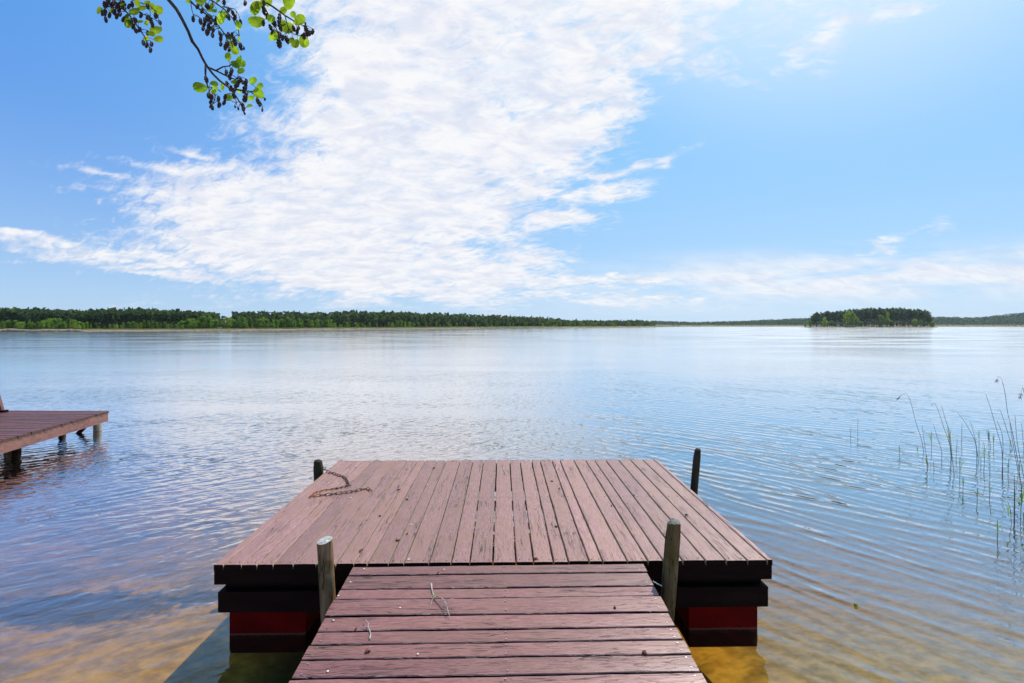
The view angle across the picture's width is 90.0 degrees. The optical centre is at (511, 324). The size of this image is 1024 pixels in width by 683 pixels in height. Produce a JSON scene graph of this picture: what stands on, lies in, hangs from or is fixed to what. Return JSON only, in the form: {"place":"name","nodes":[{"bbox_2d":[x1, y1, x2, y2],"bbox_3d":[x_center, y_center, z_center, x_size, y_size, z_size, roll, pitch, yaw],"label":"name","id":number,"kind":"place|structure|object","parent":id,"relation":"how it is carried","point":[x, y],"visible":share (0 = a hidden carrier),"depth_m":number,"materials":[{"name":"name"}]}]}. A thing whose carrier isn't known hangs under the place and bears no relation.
{"place":"outdoors","nodes":[
{"label":"outdoors","id":0,"kind":"place"},
{"bbox_2d":[0,395,8,412],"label":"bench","id":1,"kind":"object","parent":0,"point":[2,410],"visible":1,"depth_m":10.60,"materials":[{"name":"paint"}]},
{"bbox_2d":[0,327,1023,626],"bbox_3d":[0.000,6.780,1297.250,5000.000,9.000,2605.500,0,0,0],"label":"water","id":2,"kind":"structure","parent":0,"point":[194,399],"depth_m":12.89,"materials":[{"name":"liquid"}]},
{"bbox_2d":[0,410,108,471],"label":"jetty","id":3,"kind":"object","parent":2,"relation":"in","point":[20,430],"visible":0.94,"depth_m":9.56,"materials":[{"name":"paint"}]},
{"bbox_2d":[317,536,335,623],"bbox_3d":[-1.214,2.670,3.500,0.230,2.421,0.108,0,0,0],"label":"mooring post","id":4,"kind":"object","parent":2,"relation":"in","point":[326,577],"visible":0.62,"depth_m":3.46,"materials":[{"name":"wood"}]},
{"bbox_2d":[214,459,771,652],"bbox_3d":[-0.142,2.050,5.056,4.003,0.710,2.788,0,0,-1],"label":"floating dock","id":5,"kind":"object","parent":2,"relation":"on","point":[266,573],"visible":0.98,"depth_m":4.12,"materials":[{"name":"paint"}]},
{"bbox_2d":[309,467,372,496],"bbox_3d":[-1.860,1.676,5.571,0.608,0.052,0.959,0,0,-19],"label":"chain","id":6,"kind":"object","parent":5,"relation":"on","point":[344,477],"visible":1,"depth_m":5.25,"materials":[{"name":"metal"}]},
{"bbox_2d":[289,564,706,682],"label":"gangway","id":7,"kind":"object","parent":5,"relation":"on","point":[535,624],"visible":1,"depth_m":2.92,"materials":[{"name":"paint"}]},
{"bbox_2d":[362,620,370,639],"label":"twig","id":8,"kind":"object","parent":7,"relation":"on","point":[369,629],"visible":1,"depth_m":2.91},
{"bbox_2d":[430,583,449,616],"bbox_3d":[-0.476,1.704,3.182,0.110,0.037,0.405,0,0,-30],"label":"twig","id":9,"kind":"object","parent":7,"relation":"on","point":[433,596],"visible":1,"depth_m":3.19,"materials":[{"name":"wood"}]},
{"bbox_2d":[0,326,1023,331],"bbox_3d":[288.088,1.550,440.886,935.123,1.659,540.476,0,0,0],"label":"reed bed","id":10,"kind":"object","parent":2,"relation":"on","point":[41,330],"visible":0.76,"depth_m":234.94,"materials":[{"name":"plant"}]},
{"bbox_2d":[660,518,680,622],"bbox_3d":[1.016,2.612,3.550,0.306,2.536,0.109,0,0,0],"label":"mooring post","id":11,"kind":"object","parent":2,"relation":"in","point":[670,564],"visible":0.63,"depth_m":3.51,"materials":[{"name":"wood"}]},
{"bbox_2d":[896,393,923,452],"bbox_3d":[7.187,1.992,9.176,0.332,1.575,1.080,0,0,28],"label":"reed","id":12,"kind":"object","parent":2,"relation":"in","point":[915,420],"visible":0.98,"depth_m":9.23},
{"bbox_2d":[947,427,953,471],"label":"reed","id":13,"kind":"object","parent":2,"relation":"in","point":[951,446],"visible":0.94,"depth_m":7.72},
{"bbox_2d":[983,446,986,496],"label":"reed","id":14,"kind":"object","parent":2,"relation":"in","point":[984,449],"visible":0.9,"depth_m":7.94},
{"bbox_2d":[986,396,1002,504],"bbox_3d":[7.086,1.886,7.526,0.697,1.789,0.136,0,0,-40],"label":"reed","id":15,"kind":"object","parent":2,"relation":"in","point":[1001,446],"visible":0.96,"depth_m":7.66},
{"bbox_2d":[995,520,1000,585],"bbox_3d":[5.147,2.417,5.404,0.122,0.726,0.058,0,0,-39],"label":"reed","id":16,"kind":"object","parent":2,"relation":"in","point":[997,528],"visible":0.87,"depth_m":5.44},
{"bbox_2d":[995,377,1021,485],"bbox_3d":[6.935,1.742,7.147,1.834,2.076,0.257,0,0,-45],"label":"reed","id":17,"kind":"object","parent":2,"relation":"in","point":[1011,428],"visible":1,"depth_m":7.21,"materials":[{"name":"plant"}]},
{"bbox_2d":[1006,501,1011,564],"bbox_3d":[5.668,2.375,5.833,0.394,0.810,0.028,0,0,-41],"label":"reed","id":18,"kind":"object","parent":2,"relation":"in","point":[1011,523],"visible":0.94,"depth_m":5.86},
{"bbox_2d":[1013,475,1014,571],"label":"reed","id":19,"kind":"object","parent":2,"relation":"in","point":[1014,514],"visible":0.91,"depth_m":5.69,"materials":[{"name":"plant"}]},
{"bbox_2d":[1009,421,1018,500],"bbox_3d":[7.763,2.113,7.911,0.099,1.334,0.348,0,0,40],"label":"reed","id":20,"kind":"object","parent":2,"relation":"in","point":[1014,453],"visible":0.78,"depth_m":7.85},
{"bbox_2d":[1014,494,1020,565],"bbox_3d":[5.870,2.353,5.962,0.206,0.854,0.047,0,0,-27],"label":"reed","id":21,"kind":"object","parent":2,"relation":"in","point":[1014,530],"visible":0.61,"depth_m":5.90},
{"bbox_2d":[1015,420,1023,476],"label":"reed","id":22,"kind":"object","parent":2,"relation":"in","point":[1018,448],"visible":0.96,"depth_m":7.55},
{"bbox_2d":[1020,486,1023,565],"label":"reed","id":23,"kind":"object","parent":2,"relation":"in","point":[1022,495],"visible":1,"depth_m":5.85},
{"bbox_2d":[1023,512,1023,568],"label":"reed","id":24,"kind":"object","parent":2,"relation":"in","point":[1023,537],"visible":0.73,"depth_m":5.78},
{"bbox_2d":[0,419,1023,682],"bbox_3d":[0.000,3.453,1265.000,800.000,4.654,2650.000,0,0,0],"label":"lake bed","id":25,"kind":"object","parent":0,"point":[148,627],"visible":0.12,"depth_m":5.27,"materials":[{"name":"sand"}]},
{"bbox_2d":[96,0,314,114],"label":"alder tree","id":26,"kind":"object","parent":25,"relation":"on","point":[285,27],"visible":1,"depth_m":2.42,"materials":[{"name":"green plant"}]},
{"bbox_2d":[313,459,323,480],"bbox_3d":[-2.226,2.732,6.021,0.214,2.297,0.116,0,0,0],"label":"mooring post","id":27,"kind":"object","parent":25,"relation":"on","point":[318,471],"visible":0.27,"depth_m":5.97,"materials":[{"name":"wood"}]},
{"bbox_2d":[690,448,700,494],"bbox_3d":[1.933,2.621,5.650,0.301,2.519,0.082,0,0,0],"label":"mooring post","id":28,"kind":"object","parent":25,"relation":"on","point":[695,471],"visible":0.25,"depth_m":5.62,"materials":[{"name":"wood"}]},
{"bbox_2d":[0,325,1023,330],"bbox_3d":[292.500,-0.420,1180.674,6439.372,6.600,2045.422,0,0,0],"label":"shore","id":29,"kind":"structure","parent":0,"point":[367,327],"depth_m":283.61,"materials":[{"name":"sand"}]},
{"bbox_2d":[0,310,11,328],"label":"pine tree","id":30,"kind":"object","parent":29,"relation":"on","point":[5,314],"visible":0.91,"depth_m":192.35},
{"bbox_2d":[5,320,11,328],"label":"broadleaf tree","id":31,"kind":"object","parent":29,"relation":"on","point":[7,324],"visible":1,"depth_m":189.00,"materials":[{"name":"green plant"}]},
{"bbox_2d":[5,310,14,320],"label":"pine tree","id":32,"kind":"object","parent":29,"relation":"on","point":[10,314],"visible":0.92,"depth_m":192.57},
{"bbox_2d":[12,320,18,328],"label":"broadleaf tree","id":33,"kind":"object","parent":29,"relation":"on","point":[15,325],"visible":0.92,"depth_m":185.69,"materials":[{"name":"green plant"}]},
{"bbox_2d":[10,310,21,324],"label":"pine tree","id":34,"kind":"object","parent":29,"relation":"on","point":[15,313],"visible":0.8,"depth_m":192.91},
{"bbox_2d":[14,310,23,327],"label":"pine tree","id":35,"kind":"object","parent":29,"relation":"on","point":[20,316],"visible":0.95,"depth_m":192.87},
{"bbox_2d":[17,310,30,328],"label":"pine tree","id":36,"kind":"object","parent":29,"relation":"on","point":[24,313],"visible":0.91,"depth_m":192.87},
{"bbox_2d":[24,311,35,324],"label":"pine tree","id":37,"kind":"object","parent":29,"relation":"on","point":[32,312],"visible":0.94,"depth_m":192.57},
{"bbox_2d":[30,311,40,325],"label":"pine tree","id":38,"kind":"object","parent":29,"relation":"on","point":[36,314],"visible":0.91,"depth_m":192.54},
{"bbox_2d":[36,311,46,328],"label":"pine tree","id":39,"kind":"object","parent":29,"relation":"on","point":[42,314],"visible":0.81,"depth_m":192.67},
{"bbox_2d":[38,311,47,328],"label":"pine tree","id":40,"kind":"object","parent":29,"relation":"on","point":[43,319],"visible":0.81,"depth_m":192.65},
{"bbox_2d":[44,318,49,328],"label":"broadleaf tree","id":41,"kind":"object","parent":29,"relation":"on","point":[48,323],"visible":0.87,"depth_m":187.25,"materials":[{"name":"green plant"}]},
{"bbox_2d":[43,311,53,327],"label":"pine tree","id":42,"kind":"object","parent":29,"relation":"on","point":[49,315],"visible":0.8,"depth_m":192.41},
{"bbox_2d":[50,318,57,328],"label":"broadleaf tree","id":43,"kind":"object","parent":29,"relation":"on","point":[54,320],"visible":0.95,"depth_m":183.52,"materials":[{"name":"green plant"}]},
{"bbox_2d":[50,312,59,328],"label":"pine tree","id":44,"kind":"object","parent":29,"relation":"on","point":[52,314],"visible":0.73,"depth_m":192.27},
{"bbox_2d":[56,318,62,328],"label":"broadleaf tree","id":45,"kind":"object","parent":29,"relation":"on","point":[59,324],"visible":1,"depth_m":183.29,"materials":[{"name":"green plant"}]},
{"bbox_2d":[55,313,65,328],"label":"pine tree","id":46,"kind":"object","parent":29,"relation":"on","point":[60,316],"visible":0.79,"depth_m":192.42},
{"bbox_2d":[63,319,72,328],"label":"broadleaf tree","id":47,"kind":"object","parent":29,"relation":"on","point":[68,324],"visible":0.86,"depth_m":185.17,"materials":[{"name":"green plant"}]},
{"bbox_2d":[62,312,75,323],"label":"pine tree","id":48,"kind":"object","parent":29,"relation":"on","point":[70,314],"visible":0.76,"depth_m":192.62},
{"bbox_2d":[70,320,76,328],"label":"broadleaf tree","id":49,"kind":"object","parent":29,"relation":"on","point":[74,321],"visible":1,"depth_m":182.64,"materials":[{"name":"green plant"}]},
{"bbox_2d":[75,312,84,327],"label":"pine tree","id":50,"kind":"object","parent":29,"relation":"on","point":[80,315],"visible":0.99,"depth_m":193.02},
{"bbox_2d":[81,312,90,321],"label":"pine tree","id":51,"kind":"object","parent":29,"relation":"on","point":[86,318],"visible":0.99,"depth_m":193.63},
{"bbox_2d":[85,312,93,325],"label":"pine tree","id":52,"kind":"object","parent":29,"relation":"on","point":[89,319],"visible":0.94,"depth_m":194.54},
{"bbox_2d":[91,312,99,322],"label":"pine tree","id":53,"kind":"object","parent":29,"relation":"on","point":[95,319],"visible":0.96,"depth_m":194.92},
{"bbox_2d":[95,311,103,328],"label":"pine tree","id":54,"kind":"object","parent":29,"relation":"on","point":[100,316],"visible":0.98,"depth_m":195.78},
{"bbox_2d":[101,311,111,320],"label":"pine tree","id":55,"kind":"object","parent":29,"relation":"on","point":[105,314],"visible":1,"depth_m":196.20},
{"bbox_2d":[105,312,115,328],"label":"pine tree","id":56,"kind":"object","parent":29,"relation":"on","point":[109,316],"visible":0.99,"depth_m":196.78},
{"bbox_2d":[109,310,119,328],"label":"pine tree","id":57,"kind":"object","parent":29,"relation":"on","point":[115,314],"visible":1,"depth_m":197.87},
{"bbox_2d":[117,311,126,320],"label":"pine tree","id":58,"kind":"object","parent":29,"relation":"on","point":[121,315],"visible":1,"depth_m":198.44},
{"bbox_2d":[126,311,134,328],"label":"pine tree","id":59,"kind":"object","parent":29,"relation":"on","point":[130,317],"visible":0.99,"depth_m":199.79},
{"bbox_2d":[131,311,142,322],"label":"pine tree","id":60,"kind":"object","parent":29,"relation":"on","point":[136,318],"visible":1,"depth_m":200.23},
{"bbox_2d":[142,311,149,328],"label":"pine tree","id":61,"kind":"object","parent":29,"relation":"on","point":[145,315],"visible":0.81,"depth_m":202.00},
{"bbox_2d":[145,311,155,328],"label":"pine tree","id":62,"kind":"object","parent":29,"relation":"on","point":[151,313],"visible":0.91,"depth_m":202.65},
{"bbox_2d":[152,312,161,321],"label":"pine tree","id":63,"kind":"object","parent":29,"relation":"on","point":[155,313],"visible":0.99,"depth_m":203.25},
{"bbox_2d":[155,312,165,322],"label":"pine tree","id":64,"kind":"object","parent":29,"relation":"on","point":[160,314],"visible":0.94,"depth_m":203.99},
{"bbox_2d":[160,311,169,320],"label":"pine tree","id":65,"kind":"object","parent":29,"relation":"on","point":[165,316],"visible":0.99,"depth_m":204.38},
{"bbox_2d":[167,312,175,325],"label":"pine tree","id":66,"kind":"object","parent":29,"relation":"on","point":[171,316],"visible":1,"depth_m":205.15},
{"bbox_2d":[172,312,182,327],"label":"pine tree","id":67,"kind":"object","parent":29,"relation":"on","point":[177,314],"visible":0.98,"depth_m":206.23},
{"bbox_2d":[177,320,184,328],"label":"broadleaf tree","id":68,"kind":"object","parent":29,"relation":"on","point":[181,324],"visible":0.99,"depth_m":197.54,"materials":[{"name":"green plant"}]},
{"bbox_2d":[183,312,189,325],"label":"pine tree","id":69,"kind":"object","parent":29,"relation":"on","point":[186,317],"visible":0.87,"depth_m":207.63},
{"bbox_2d":[189,318,199,328],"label":"broadleaf tree","id":70,"kind":"object","parent":29,"relation":"on","point":[193,324],"visible":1,"depth_m":198.64,"materials":[{"name":"green plant"}]},
{"bbox_2d":[198,316,206,328],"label":"broadleaf tree","id":71,"kind":"object","parent":29,"relation":"on","point":[202,318],"visible":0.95,"depth_m":206.74,"materials":[{"name":"green plant"}]},
{"bbox_2d":[206,316,212,328],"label":"broadleaf tree","id":72,"kind":"object","parent":29,"relation":"on","point":[208,321],"visible":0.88,"depth_m":204.72,"materials":[{"name":"green plant"}]},
{"bbox_2d":[212,319,221,328],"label":"broadleaf tree","id":73,"kind":"object","parent":29,"relation":"on","point":[216,321],"visible":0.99,"depth_m":202.94,"materials":[{"name":"green plant"}]},
{"bbox_2d":[222,317,233,328],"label":"broadleaf tree","id":74,"kind":"object","parent":29,"relation":"on","point":[226,325],"visible":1,"depth_m":206.10,"materials":[{"name":"green plant"}]},
{"bbox_2d":[232,319,237,328],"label":"broadleaf tree","id":75,"kind":"object","parent":29,"relation":"on","point":[234,323],"visible":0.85,"depth_m":211.93,"materials":[{"name":"green plant"}]},
{"bbox_2d":[238,317,246,328],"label":"broadleaf tree","id":76,"kind":"object","parent":29,"relation":"on","point":[243,320],"visible":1,"depth_m":210.29,"materials":[{"name":"green plant"}]},
{"bbox_2d":[247,317,252,327],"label":"broadleaf tree","id":77,"kind":"object","parent":29,"relation":"on","point":[250,323],"visible":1,"depth_m":218.25,"materials":[{"name":"green plant"}]},
{"bbox_2d":[255,319,261,328],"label":"broadleaf tree","id":78,"kind":"object","parent":29,"relation":"on","point":[259,323],"visible":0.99,"depth_m":216.02,"materials":[{"name":"green plant"}]},
{"bbox_2d":[263,319,271,326],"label":"broadleaf tree","id":79,"kind":"object","parent":29,"relation":"on","point":[267,321],"visible":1,"depth_m":217.24,"materials":[{"name":"green plant"}]},
{"bbox_2d":[279,318,284,327],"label":"broadleaf tree","id":80,"kind":"object","parent":29,"relation":"on","point":[281,325],"visible":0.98,"depth_m":227.95,"materials":[{"name":"green plant"}]},
{"bbox_2d":[284,317,290,326],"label":"broadleaf tree","id":81,"kind":"object","parent":29,"relation":"on","point":[286,320],"visible":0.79,"depth_m":229.69,"materials":[{"name":"green plant"}]},
{"bbox_2d":[287,318,293,328],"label":"broadleaf tree","id":82,"kind":"object","parent":29,"relation":"on","point":[291,324],"visible":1,"depth_m":228.12,"materials":[{"name":"green plant"}]},
{"bbox_2d":[306,319,311,327],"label":"broadleaf tree","id":83,"kind":"object","parent":29,"relation":"on","point":[309,324],"visible":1,"depth_m":237.77,"materials":[{"name":"green plant"}]},
{"bbox_2d":[313,319,319,326],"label":"broadleaf tree","id":84,"kind":"object","parent":29,"relation":"on","point":[316,321],"visible":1,"depth_m":241.85,"materials":[{"name":"green plant"}]},
{"bbox_2d":[0,306,655,328],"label":"wood","id":85,"kind":"object","parent":29,"relation":"on","point":[522,319],"visible":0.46,"depth_m":276.84,"materials":[{"name":"green plant"}]},
{"bbox_2d":[333,314,342,327],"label":"pine tree","id":86,"kind":"object","parent":29,"relation":"on","point":[337,318],"visible":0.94,"depth_m":262.47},
{"bbox_2d":[353,313,360,325],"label":"pine tree","id":87,"kind":"object","parent":29,"relation":"on","point":[356,317],"visible":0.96,"depth_m":271.02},
{"bbox_2d":[371,314,377,326],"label":"pine tree","id":88,"kind":"object","parent":29,"relation":"on","point":[374,317],"visible":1,"depth_m":277.61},
{"bbox_2d":[376,314,383,325],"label":"pine tree","id":89,"kind":"object","parent":29,"relation":"on","point":[379,316],"visible":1,"depth_m":279.82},
{"bbox_2d":[654,312,1023,324],"bbox_3d":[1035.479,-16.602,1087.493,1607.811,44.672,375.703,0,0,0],"label":"distant wood","id":90,"kind":"object","parent":29,"relation":"on","point":[993,319],"visible":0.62,"depth_m":994.57,"materials":[{"name":"plant"}]},
{"bbox_2d":[0,0,1023,323],"label":"sky","id":91,"kind":"structure","parent":0,"point":[649,160],"materials":[{"name":"blue"}]},
{"bbox_2d":[835,326,902,327],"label":"island","id":92,"kind":"structure","parent":0,"point":[872,326],"depth_m":465.94,"materials":[{"name":"beige soil"}]},
{"bbox_2d":[812,313,819,322],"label":"pine tree","id":93,"kind":"object","parent":92,"relation":"on","point":[815,317],"visible":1,"depth_m":470.92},
{"bbox_2d":[821,317,827,325],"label":"broadleaf tree","id":94,"kind":"object","parent":92,"relation":"on","point":[823,323],"visible":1,"depth_m":461.50,"materials":[{"name":"green plant"}]},
{"bbox_2d":[826,311,833,326],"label":"pine tree","id":95,"kind":"object","parent":92,"relation":"on","point":[830,317],"visible":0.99,"depth_m":470.36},
{"bbox_2d":[834,311,841,326],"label":"pine tree","id":96,"kind":"object","parent":92,"relation":"on","point":[836,313],"visible":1,"depth_m":471.04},
{"bbox_2d":[837,312,843,326],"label":"pine tree","id":97,"kind":"object","parent":92,"relation":"on","point":[840,316],"visible":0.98,"depth_m":470.97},
{"bbox_2d":[843,311,851,326],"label":"broadleaf tree","id":98,"kind":"object","parent":92,"relation":"on","point":[848,323],"visible":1,"depth_m":461.62,"materials":[{"name":"green plant"}]},
{"bbox_2d":[850,311,855,326],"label":"broadleaf tree","id":99,"kind":"object","parent":92,"relation":"on","point":[853,315],"visible":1,"depth_m":461.25,"materials":[{"name":"green plant"}]},
{"bbox_2d":[861,309,868,325],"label":"pine tree","id":100,"kind":"object","parent":92,"relation":"on","point":[866,311],"visible":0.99,"depth_m":470.35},
{"bbox_2d":[864,310,874,325],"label":"pine tree","id":101,"kind":"object","parent":92,"relation":"on","point":[870,314],"visible":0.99,"depth_m":470.87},
{"bbox_2d":[807,309,932,326],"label":"island thicket","id":102,"kind":"object","parent":92,"relation":"on","point":[907,323],"visible":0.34,"depth_m":477.62,"materials":[{"name":"plant"}]},
{"bbox_2d":[872,308,879,318],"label":"pine tree","id":103,"kind":"object","parent":92,"relation":"on","point":[874,310],"visible":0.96,"depth_m":470.00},
{"bbox_2d":[877,315,884,326],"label":"broadleaf tree","id":104,"kind":"object","parent":92,"relation":"on","point":[879,321],"visible":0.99,"depth_m":461.92,"materials":[{"name":"green plant"}]},
{"bbox_2d":[885,312,890,326],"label":"broadleaf tree","id":105,"kind":"object","parent":92,"relation":"on","point":[888,321],"visible":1,"depth_m":461.26,"materials":[{"name":"green plant"}]},
{"bbox_2d":[888,309,897,322],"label":"pine tree","id":106,"kind":"object","parent":92,"relation":"on","point":[891,315],"visible":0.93,"depth_m":469.50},
{"bbox_2d":[895,308,902,325],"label":"pine tree","id":107,"kind":"object","parent":92,"relation":"on","point":[898,314],"visible":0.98,"depth_m":470.47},
{"bbox_2d":[899,309,905,318],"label":"pine tree","id":108,"kind":"object","parent":92,"relation":"on","point":[901,311],"visible":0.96,"depth_m":470.05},
{"bbox_2d":[904,309,909,326],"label":"pine tree","id":109,"kind":"object","parent":92,"relation":"on","point":[905,317],"visible":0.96,"depth_m":470.43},
{"bbox_2d":[905,309,911,326],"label":"pine tree","id":110,"kind":"object","parent":92,"relation":"on","point":[908,316],"visible":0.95,"depth_m":471.02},
{"bbox_2d":[909,310,918,319],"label":"pine tree","id":111,"kind":"object","parent":92,"relation":"on","point":[912,314],"visible":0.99,"depth_m":470.11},
{"bbox_2d":[909,310,919,319],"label":"pine tree","id":112,"kind":"object","parent":92,"relation":"on","point":[916,315],"visible":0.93,"depth_m":469.16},
{"bbox_2d":[920,311,927,326],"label":"pine tree","id":113,"kind":"object","parent":92,"relation":"on","point":[924,315],"visible":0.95,"depth_m":470.16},
{"bbox_2d":[742,315,1023,324],"bbox_3d":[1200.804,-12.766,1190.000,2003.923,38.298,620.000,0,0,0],"label":"hills","id":114,"kind":"structure","parent":0,"point":[944,322],"depth_m":1052.70,"materials":[{"name":"plant"}]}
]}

